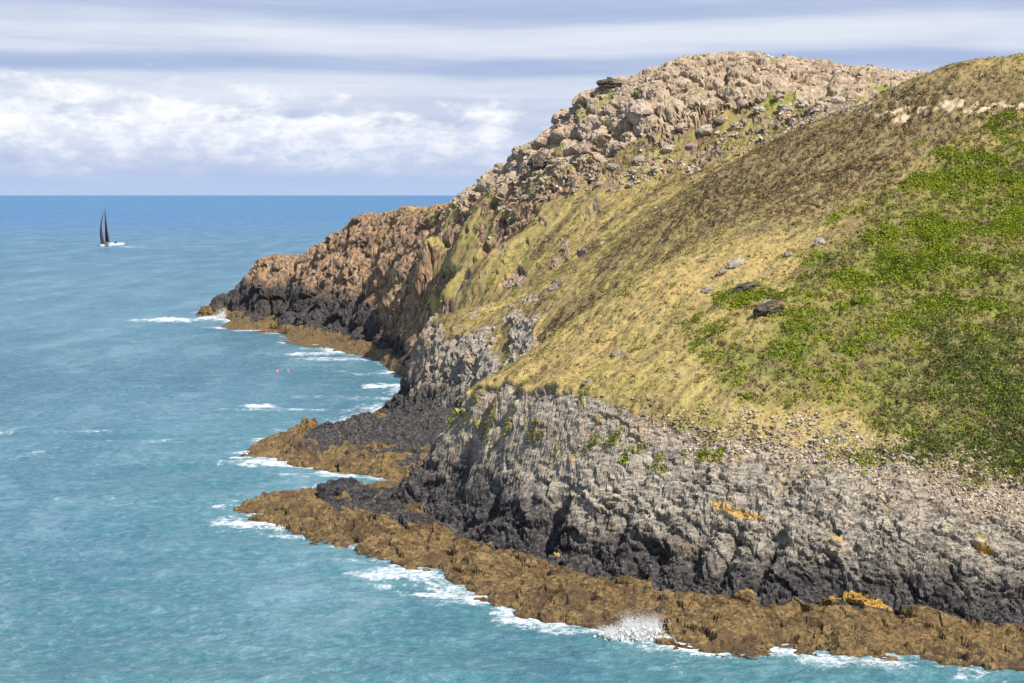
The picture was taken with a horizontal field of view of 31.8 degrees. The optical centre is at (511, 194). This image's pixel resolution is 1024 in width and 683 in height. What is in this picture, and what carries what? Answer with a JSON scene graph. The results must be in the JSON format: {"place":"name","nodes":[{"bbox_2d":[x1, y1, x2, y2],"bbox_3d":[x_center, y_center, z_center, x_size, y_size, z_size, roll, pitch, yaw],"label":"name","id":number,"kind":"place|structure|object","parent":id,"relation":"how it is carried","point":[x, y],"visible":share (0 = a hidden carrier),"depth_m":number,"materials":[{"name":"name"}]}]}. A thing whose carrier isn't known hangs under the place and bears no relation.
{"place":"outdoors","nodes":[
{"label":"outdoors","id":0,"kind":"place"},
{"bbox_2d":[209,109,764,366],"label":"rocky point","id":1,"kind":"structure","parent":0,"point":[354,277],"depth_m":335.31,"materials":[{"name":"brown stone"}]},
{"bbox_2d":[520,195,528,200],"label":"boulder","id":2,"kind":"object","parent":1,"relation":"on","point":[525,197],"visible":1,"depth_m":262.62,"materials":[{"name":"grey stone"}]},
{"bbox_2d":[540,195,548,200],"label":"boulder","id":3,"kind":"object","parent":1,"relation":"on","point":[543,198],"visible":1,"depth_m":258.15,"materials":[{"name":"grey stone"}]},
{"bbox_2d":[595,181,604,186],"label":"boulder","id":4,"kind":"object","parent":1,"relation":"on","point":[598,183],"visible":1,"depth_m":249.03,"materials":[{"name":"grey stone"}]},
{"bbox_2d":[606,163,617,169],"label":"boulder","id":5,"kind":"object","parent":1,"relation":"on","point":[610,166],"visible":1,"depth_m":250.81,"materials":[{"name":"grey stone"}]},
{"bbox_2d":[633,155,644,163],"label":"boulder","id":6,"kind":"object","parent":1,"relation":"on","point":[638,159],"visible":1,"depth_m":248.51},
{"bbox_2d":[650,166,660,171],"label":"boulder","id":7,"kind":"object","parent":1,"relation":"on","point":[655,169],"visible":1,"depth_m":244.99,"materials":[{"name":"grey stone"}]},
{"bbox_2d":[662,145,674,152],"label":"boulder","id":8,"kind":"object","parent":1,"relation":"on","point":[667,148],"visible":1,"depth_m":247.64,"materials":[{"name":"grey stone"}]},
{"bbox_2d":[686,143,694,149],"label":"boulder","id":9,"kind":"object","parent":1,"relation":"on","point":[691,146],"visible":1,"depth_m":247.45,"materials":[{"name":"grey stone"}]},
{"bbox_2d":[715,115,727,123],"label":"boulder","id":10,"kind":"object","parent":1,"relation":"on","point":[721,119],"visible":1,"depth_m":247.82,"materials":[{"name":"grey stone"}]},
{"bbox_2d":[729,121,737,126],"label":"boulder","id":11,"kind":"object","parent":1,"relation":"on","point":[734,124],"visible":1,"depth_m":245.95,"materials":[{"name":"grey stone"}]},
{"bbox_2d":[0,195,1023,682],"bbox_3d":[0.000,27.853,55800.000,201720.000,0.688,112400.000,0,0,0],"label":"sea","id":12,"kind":"structure","parent":0,"point":[142,407],"depth_m":162.85,"materials":[{"name":"liquid"}]},
{"bbox_2d":[98,211,123,245],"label":"yacht","id":13,"kind":"object","parent":12,"relation":"on","point":[103,243],"visible":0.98,"depth_m":980.49,"materials":[{"name":"fabric"}]},
{"bbox_2d":[196,305,211,315],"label":"skerry","id":14,"kind":"structure","parent":12,"relation":"in","point":[205,311],"depth_m":414.60,"materials":[{"name":"brown stone"}]},
{"bbox_2d":[210,306,227,318],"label":"sea spray","id":15,"kind":"object","parent":12,"relation":"on","point":[221,315],"visible":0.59,"depth_m":405.48,"materials":[{"name":"white liquid"}]},
{"bbox_2d":[237,459,280,466],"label":"sea spray","id":16,"kind":"object","parent":12,"relation":"on","point":[248,461],"visible":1,"depth_m":187.03,"materials":[{"name":"white liquid"}]},
{"bbox_2d":[255,329,277,332],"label":"skerry","id":17,"kind":"structure","parent":12,"relation":"in","point":[269,331],"depth_m":364.84,"materials":[{"name":"brown stone"}]},
{"bbox_2d":[256,525,285,529],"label":"sea spray","id":18,"kind":"object","parent":12,"relation":"on","point":[278,527],"visible":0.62,"depth_m":150.38,"materials":[{"name":"white liquid"}]},
{"bbox_2d":[589,608,674,642],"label":"sea spray","id":19,"kind":"object","parent":12,"relation":"on","point":[643,632],"visible":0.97,"depth_m":112.82,"materials":[{"name":"white liquid"}]},
{"bbox_2d":[0,0,1023,194],"label":"sky","id":20,"kind":"structure","parent":0,"point":[98,97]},
{"bbox_2d":[210,308,1023,670],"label":"seaweed ledge","id":21,"kind":"object","parent":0,"point":[528,586],"visible":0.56,"depth_m":121.09,"materials":[{"name":"brown plant"}]},
{"bbox_2d":[298,417,317,430],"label":"outcrop","id":22,"kind":"object","parent":21,"relation":"on","point":[306,424],"visible":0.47,"depth_m":198.41,"materials":[{"name":"brown stone"}]},
{"bbox_2d":[316,477,368,501],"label":"outcrop","id":23,"kind":"object","parent":21,"relation":"on","point":[329,490],"visible":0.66,"depth_m":157.68,"materials":[{"name":"grey stone"}]},
{"bbox_2d":[350,487,387,500],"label":"outcrop","id":24,"kind":"object","parent":21,"relation":"on","point":[366,494],"visible":0.31,"depth_m":156.60,"materials":[{"name":"grey stone"}]},
{"bbox_2d":[302,100,1023,626],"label":"sea cliff","id":25,"kind":"structure","parent":0,"point":[758,530],"depth_m":126.97,"materials":[{"name":"grey stone"}]},
{"bbox_2d":[565,394,1023,541],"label":"loose stones","id":26,"kind":"object","parent":25,"relation":"on","point":[954,475],"visible":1,"depth_m":124.52,"materials":[{"name":"grey stone"}]},
{"bbox_2d":[441,51,924,216],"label":"rocky summit","id":27,"kind":"structure","parent":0,"point":[753,83],"depth_m":256.42,"materials":[{"name":"grey stone"}]},
{"bbox_2d":[511,145,519,156],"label":"boulder","id":28,"kind":"object","parent":27,"relation":"on","point":[515,149],"visible":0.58,"depth_m":283.42,"materials":[{"name":"grey stone"}]},
{"bbox_2d":[527,153,547,170],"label":"boulder","id":29,"kind":"object","parent":27,"relation":"on","point":[536,162],"visible":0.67,"depth_m":265.76,"materials":[{"name":"grey stone"}]},
{"bbox_2d":[550,157,566,165],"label":"boulder","id":30,"kind":"object","parent":27,"relation":"on","point":[556,161],"visible":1,"depth_m":260.14,"materials":[{"name":"grey stone"}]},
{"bbox_2d":[577,144,591,153],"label":"boulder","id":31,"kind":"object","parent":27,"relation":"on","point":[583,149],"visible":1,"depth_m":257.88,"materials":[{"name":"grey stone"}]},
{"bbox_2d":[596,77,623,88],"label":"boulder","id":32,"kind":"object","parent":27,"relation":"on","point":[609,82],"visible":0.98,"depth_m":266.92,"materials":[{"name":"stone"}]},
{"bbox_2d":[612,141,626,150],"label":"boulder","id":33,"kind":"object","parent":27,"relation":"on","point":[617,146],"visible":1,"depth_m":252.71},
{"bbox_2d":[625,99,653,124],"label":"boulder","id":34,"kind":"object","parent":27,"relation":"on","point":[637,111],"visible":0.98,"depth_m":253.35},
{"bbox_2d":[674,122,688,131],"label":"boulder","id":35,"kind":"object","parent":27,"relation":"on","point":[679,126],"visible":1,"depth_m":249.23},
{"bbox_2d":[695,124,713,134],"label":"boulder","id":36,"kind":"object","parent":27,"relation":"on","point":[704,129],"visible":1,"depth_m":247.93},
{"bbox_2d":[737,101,747,106],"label":"boulder","id":37,"kind":"object","parent":27,"relation":"on","point":[742,104],"visible":1,"depth_m":247.58,"materials":[{"name":"grey stone"}]},
{"bbox_2d":[751,105,765,113],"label":"boulder","id":38,"kind":"object","parent":27,"relation":"on","point":[757,109],"visible":1,"depth_m":245.27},
{"bbox_2d":[755,94,766,102],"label":"boulder","id":39,"kind":"object","parent":27,"relation":"on","point":[760,98],"visible":1,"depth_m":247.95,"materials":[{"name":"grey stone"}]},
{"bbox_2d":[773,93,784,100],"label":"boulder","id":40,"kind":"object","parent":27,"relation":"on","point":[776,96],"visible":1,"depth_m":246.56,"materials":[{"name":"grey stone"}]},
{"bbox_2d":[776,104,793,112],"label":"boulder","id":41,"kind":"object","parent":27,"relation":"on","point":[783,107],"visible":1,"depth_m":243.37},
{"bbox_2d":[797,99,808,107],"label":"boulder","id":42,"kind":"object","parent":27,"relation":"on","point":[802,103],"visible":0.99,"depth_m":243.34,"materials":[{"name":"grey stone"}]},
{"bbox_2d":[815,101,824,105],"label":"boulder","id":43,"kind":"object","parent":27,"relation":"on","point":[819,103],"visible":0.91,"depth_m":242.72,"materials":[{"name":"grey stone"}]},
{"bbox_2d":[831,96,845,103],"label":"boulder","id":44,"kind":"object","parent":27,"relation":"on","point":[838,99],"visible":0.91,"depth_m":242.59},
{"bbox_2d":[846,97,856,101],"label":"boulder","id":45,"kind":"object","parent":27,"relation":"on","point":[851,99],"visible":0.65,"depth_m":242.95,"materials":[{"name":"grey stone"}]},
{"bbox_2d":[391,52,1023,491],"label":"grassy hillside","id":46,"kind":"structure","parent":0,"point":[463,257],"depth_m":152.84,"materials":[{"name":"plant"}]},
{"bbox_2d":[581,379,592,384],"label":"outcrop","id":47,"kind":"object","parent":46,"relation":"on","point":[587,382],"visible":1,"depth_m":137.70,"materials":[{"name":"grey stone"}]},
{"bbox_2d":[610,349,625,356],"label":"outcrop","id":48,"kind":"object","parent":46,"relation":"on","point":[619,352],"visible":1,"depth_m":142.84,"materials":[{"name":"grey stone"}]},
{"bbox_2d":[625,182,633,186],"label":"boulder","id":49,"kind":"object","parent":46,"relation":"on","point":[629,184],"visible":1,"depth_m":244.83,"materials":[{"name":"grey stone"}]},
{"bbox_2d":[441,50,927,303],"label":"loose stones","id":50,"kind":"object","parent":46,"relation":"on","point":[688,168],"visible":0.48,"depth_m":252.37,"materials":[{"name":"stone"}]},
{"bbox_2d":[700,286,713,293],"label":"outcrop","id":51,"kind":"object","parent":46,"relation":"on","point":[706,290],"visible":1,"depth_m":147.12,"materials":[{"name":"grey stone"}]},
{"bbox_2d":[716,268,726,275],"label":"boulder","id":52,"kind":"object","parent":46,"relation":"on","point":[721,271],"visible":1,"depth_m":149.57,"materials":[{"name":"grey stone"}]},
{"bbox_2d":[421,54,1023,486],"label":"heather","id":53,"kind":"object","parent":46,"relation":"on","point":[789,218],"visible":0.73,"depth_m":161.26,"materials":[{"name":"plant"}]},
{"bbox_2d":[431,54,1023,486],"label":"bracken","id":54,"kind":"object","parent":46,"relation":"on","point":[1015,212],"visible":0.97,"depth_m":145.86,"materials":[{"name":"green plant"}]},
{"bbox_2d":[726,258,743,268],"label":"boulder","id":55,"kind":"object","parent":46,"relation":"on","point":[734,263],"visible":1,"depth_m":150.25,"materials":[{"name":"grey stone"}]},
{"bbox_2d":[732,282,757,292],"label":"outcrop","id":56,"kind":"object","parent":46,"relation":"on","point":[747,285],"visible":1,"depth_m":144.78,"materials":[{"name":"grey stone"}]},
{"bbox_2d":[753,299,785,316],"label":"outcrop","id":57,"kind":"object","parent":46,"relation":"on","point":[769,307],"visible":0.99,"depth_m":139.04,"materials":[{"name":"grey stone"}]},
{"bbox_2d":[784,251,792,256],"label":"boulder","id":58,"kind":"object","parent":46,"relation":"on","point":[788,253],"visible":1,"depth_m":150.15,"materials":[{"name":"grey stone"}]},
{"bbox_2d":[814,237,824,245],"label":"boulder","id":59,"kind":"object","parent":46,"relation":"on","point":[819,241],"visible":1,"depth_m":150.55,"materials":[{"name":"grey stone"}]},
{"bbox_2d":[709,114,1023,481],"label":"gorse","id":60,"kind":"object","parent":46,"relation":"on","point":[1019,451],"visible":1,"depth_m":129.89,"materials":[{"name":"green plant"}]}
]}

